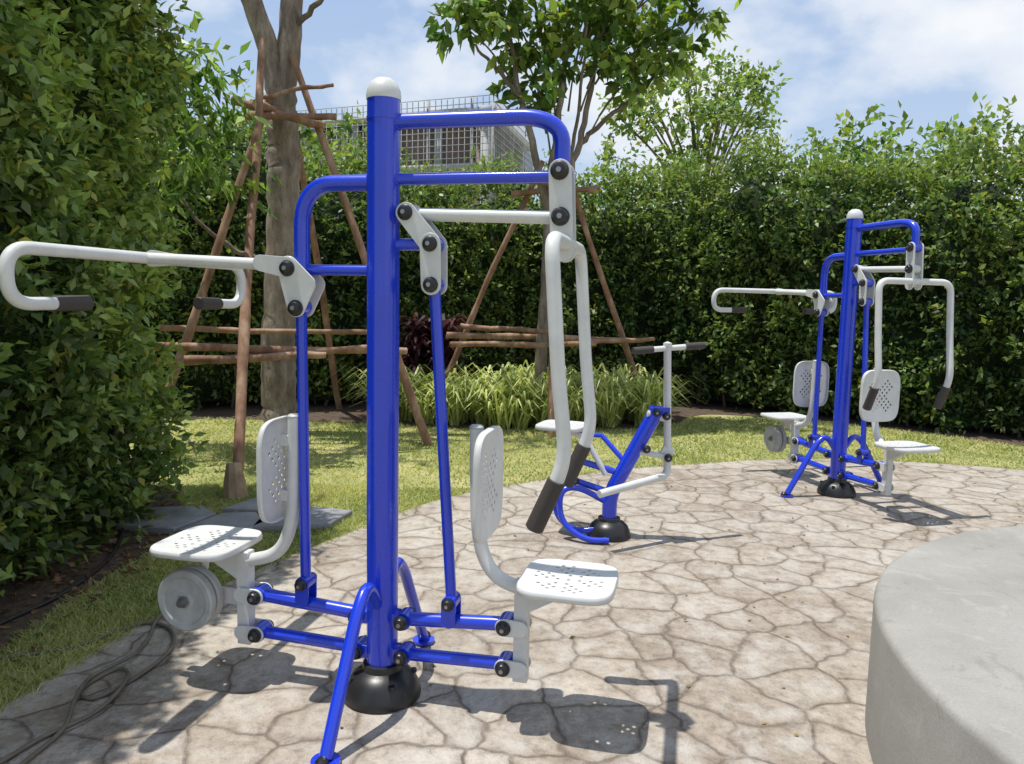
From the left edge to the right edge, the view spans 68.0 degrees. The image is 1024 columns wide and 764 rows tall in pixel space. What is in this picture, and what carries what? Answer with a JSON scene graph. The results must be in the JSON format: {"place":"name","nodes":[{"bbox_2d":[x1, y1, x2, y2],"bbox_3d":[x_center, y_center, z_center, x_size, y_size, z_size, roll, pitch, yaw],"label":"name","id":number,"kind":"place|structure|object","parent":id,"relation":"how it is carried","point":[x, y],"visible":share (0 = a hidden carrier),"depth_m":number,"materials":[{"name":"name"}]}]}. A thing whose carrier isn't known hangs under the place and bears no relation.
{"place":"outdoors","nodes":[
{"label":"outdoors","id":0,"kind":"place"},
{"bbox_2d":[0,459,1023,763],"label":"patio","id":1,"kind":"structure","parent":0,"point":[622,669],"depth_m":3.08,"materials":[{"name":"beige stone"}]},
{"bbox_2d":[19,613,162,763],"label":"garden hose","id":2,"kind":"object","parent":1,"relation":"on","point":[51,740],"visible":0.94,"depth_m":2.64,"materials":[{"name":"rubber"}]},
{"bbox_2d":[0,77,618,763],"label":"outdoor chest press machine","id":3,"kind":"object","parent":1,"relation":"on","point":[382,679],"visible":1,"depth_m":2.57,"materials":[{"name":"blue metal"}]},
{"bbox_2d":[216,472,1022,735],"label":"fallen leaves","id":4,"kind":"object","parent":1,"relation":"on","point":[763,722],"visible":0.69,"depth_m":3.67,"materials":[{"name":"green plant"}]},
{"bbox_2d":[535,341,704,543],"bbox_3d":[0.613,0.349,4.487,0.986,1.186,0.542,3,6,13],"label":"outdoor rider machine","id":5,"kind":"object","parent":1,"relation":"on","point":[607,525],"visible":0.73,"depth_m":4.51,"materials":[{"name":"blue metal"}]},
{"bbox_2d":[711,209,953,497],"bbox_3d":[2.469,-0.215,5.716,1.220,2.123,1.764,0,6,-15],"label":"outdoor chest press machine","id":6,"kind":"object","parent":1,"relation":"on","point":[835,483],"visible":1,"depth_m":5.57,"materials":[{"name":"blue metal"}]},
{"bbox_2d":[865,525,1023,763],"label":"round concrete bench","id":7,"kind":"object","parent":1,"relation":"on","point":[945,683],"visible":0.98,"depth_m":2.25,"materials":[{"name":"grey concrete"}]},
{"bbox_2d":[0,414,1023,717],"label":"ground","id":8,"kind":"structure","parent":0,"point":[318,456],"depth_m":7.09,"materials":[{"name":"green plant"}]},
{"bbox_2d":[0,621,175,763],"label":"garden hose","id":9,"kind":"object","parent":8,"relation":"on","point":[116,691],"visible":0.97,"depth_m":2.73,"materials":[{"name":"rubber"}]},
{"bbox_2d":[0,484,183,647],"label":"soil bed","id":10,"kind":"object","parent":8,"relation":"on","point":[43,588],"visible":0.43,"depth_m":3.77,"materials":[{"name":"brown soil"}]},
{"bbox_2d":[0,528,124,625],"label":"garden hose","id":11,"kind":"object","parent":10,"relation":"on","point":[59,595],"visible":0.98,"depth_m":3.56,"materials":[{"name":"rubber"}]},
{"bbox_2d":[0,0,209,596],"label":"hedge","id":12,"kind":"object","parent":10,"relation":"on","point":[77,388],"visible":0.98,"depth_m":3.87,"materials":[{"name":"green plant"}]},
{"bbox_2d":[0,501,229,660],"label":"fallen leaves","id":13,"kind":"object","parent":10,"relation":"on","point":[55,576],"visible":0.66,"depth_m":3.75,"materials":[{"name":"brown plant"}]},
{"bbox_2d":[117,505,215,533],"bbox_3d":[-2.138,0.854,4.732,0.520,0.043,0.500,1,6,0],"label":"stepping stone","id":14,"kind":"object","parent":10,"relation":"on","point":[174,519],"visible":0.68,"depth_m":4.65,"materials":[{"name":"stone"}]},
{"bbox_2d":[107,3,282,248],"bbox_3d":[-3.079,-1.363,6.498,2.094,4.043,1.270,4,7,26],"label":"tree","id":15,"kind":"object","parent":8,"relation":"on","point":[190,173],"visible":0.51,"depth_m":6.25,"materials":[{"name":"green plant"}]},
{"bbox_2d":[180,512,260,535],"bbox_3d":[-1.708,0.873,4.637,0.359,0.043,0.473,3,6,17],"label":"stepping stone","id":16,"kind":"object","parent":8,"relation":"on","point":[249,520],"visible":0.54,"depth_m":4.65,"materials":[{"name":"stone"}]},
{"bbox_2d":[223,462,247,500],"bbox_3d":[-1.938,0.695,5.315,0.164,0.267,0.180,1,6,0],"label":"tree stump","id":17,"kind":"object","parent":8,"relation":"on","point":[234,486],"visible":0.92,"depth_m":5.27,"materials":[{"name":"brown wood"}]},
{"bbox_2d":[222,497,275,514],"bbox_3d":[-1.688,0.832,5.031,0.260,0.043,0.354,4,7,23],"label":"stepping stone","id":18,"kind":"object","parent":8,"relation":"on","point":[250,505],"visible":0.27,"depth_m":4.95,"materials":[{"name":"stone"}]},
{"bbox_2d":[180,0,323,422],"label":"tree","id":19,"kind":"object","parent":8,"relation":"on","point":[282,154],"visible":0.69,"depth_m":7.51,"materials":[{"name":"brown plant"}]},
{"bbox_2d":[150,37,432,472],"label":"tree support stakes","id":20,"kind":"object","parent":8,"relation":"on","point":[243,348],"visible":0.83,"depth_m":7.11,"materials":[{"name":"brown wood"}]},
{"bbox_2d":[252,506,351,532],"bbox_3d":[-1.308,0.866,4.782,0.540,0.043,0.480,1,6,0],"label":"stepping stone","id":21,"kind":"object","parent":8,"relation":"on","point":[322,518],"visible":0.59,"depth_m":4.70,"materials":[{"name":"stone"}]},
{"bbox_2d":[298,105,499,207],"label":"facade front","id":22,"kind":"structure","parent":8,"relation":"on","point":[405,137],"depth_m":40.75,"materials":[{"name":"concrete"}]},
{"bbox_2d":[266,95,493,204],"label":"screen front","id":23,"kind":"object","parent":22,"relation":"attached to","point":[428,139],"visible":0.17,"depth_m":40.11,"materials":[{"name":"metal"}]},
{"bbox_2d":[476,105,529,206],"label":"facade side","id":24,"kind":"structure","parent":8,"relation":"on","point":[485,133],"depth_m":39.48,"materials":[{"name":"concrete"}]},
{"bbox_2d":[490,95,533,209],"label":"screen side","id":25,"kind":"object","parent":24,"relation":"attached to","point":[526,163],"visible":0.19,"depth_m":42.74,"materials":[{"name":"metal"}]},
{"bbox_2d":[135,397,1023,445],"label":"soil bed","id":26,"kind":"object","parent":8,"relation":"on","point":[319,411],"visible":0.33,"depth_m":9.39,"materials":[{"name":"brown soil"}]},
{"bbox_2d":[399,313,466,382],"bbox_3d":[-1.025,-0.360,9.453,1.092,1.005,0.851,1,6,0],"label":"purple cordyline plant","id":27,"kind":"object","parent":26,"relation":"on","point":[417,342],"visible":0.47,"depth_m":9.33,"materials":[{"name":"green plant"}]},
{"bbox_2d":[327,360,711,429],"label":"variegated spider plants","id":28,"kind":"object","parent":26,"relation":"on","point":[499,400],"visible":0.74,"depth_m":8.60,"materials":[{"name":"green plant"}]},
{"bbox_2d":[445,160,654,436],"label":"tree support stakes","id":29,"kind":"object","parent":26,"relation":"on","point":[569,340],"visible":0.63,"depth_m":8.70,"materials":[{"name":"brown wood"}]},
{"bbox_2d":[113,69,1023,437],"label":"hedge","id":30,"kind":"object","parent":26,"relation":"on","point":[669,269],"visible":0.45,"depth_m":9.81,"materials":[{"name":"green plant"}]},
{"bbox_2d":[423,0,741,418],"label":"tree","id":31,"kind":"object","parent":26,"relation":"on","point":[609,58],"visible":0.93,"depth_m":8.34,"materials":[{"name":"green plant"}]},
{"bbox_2d":[158,92,1021,211],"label":"background trees","id":32,"kind":"object","parent":8,"relation":"on","point":[305,133],"visible":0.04,"depth_m":11.94,"materials":[{"name":"green plant"}]},
{"bbox_2d":[590,37,803,203],"bbox_3d":[3.776,-3.424,14.974,4.368,6.632,4.074,1,6,0],"label":"tree","id":33,"kind":"object","parent":8,"relation":"on","point":[723,112],"visible":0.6,"depth_m":14.87,"materials":[{"name":"green plant"}]},
{"bbox_2d":[898,95,1023,210],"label":"tree","id":34,"kind":"object","parent":8,"relation":"on","point":[971,134],"visible":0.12,"depth_m":10.65,"materials":[{"name":"green plant"}]},
{"bbox_2d":[1005,125,1023,156],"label":"tree","id":35,"kind":"object","parent":8,"relation":"on","point":[1014,131],"visible":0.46,"depth_m":10.36,"materials":[{"name":"green plant"}]},
{"bbox_2d":[138,0,1023,208],"label":"sky","id":36,"kind":"structure","parent":0,"point":[932,57],"materials":[{"name":"blue"}]}
]}

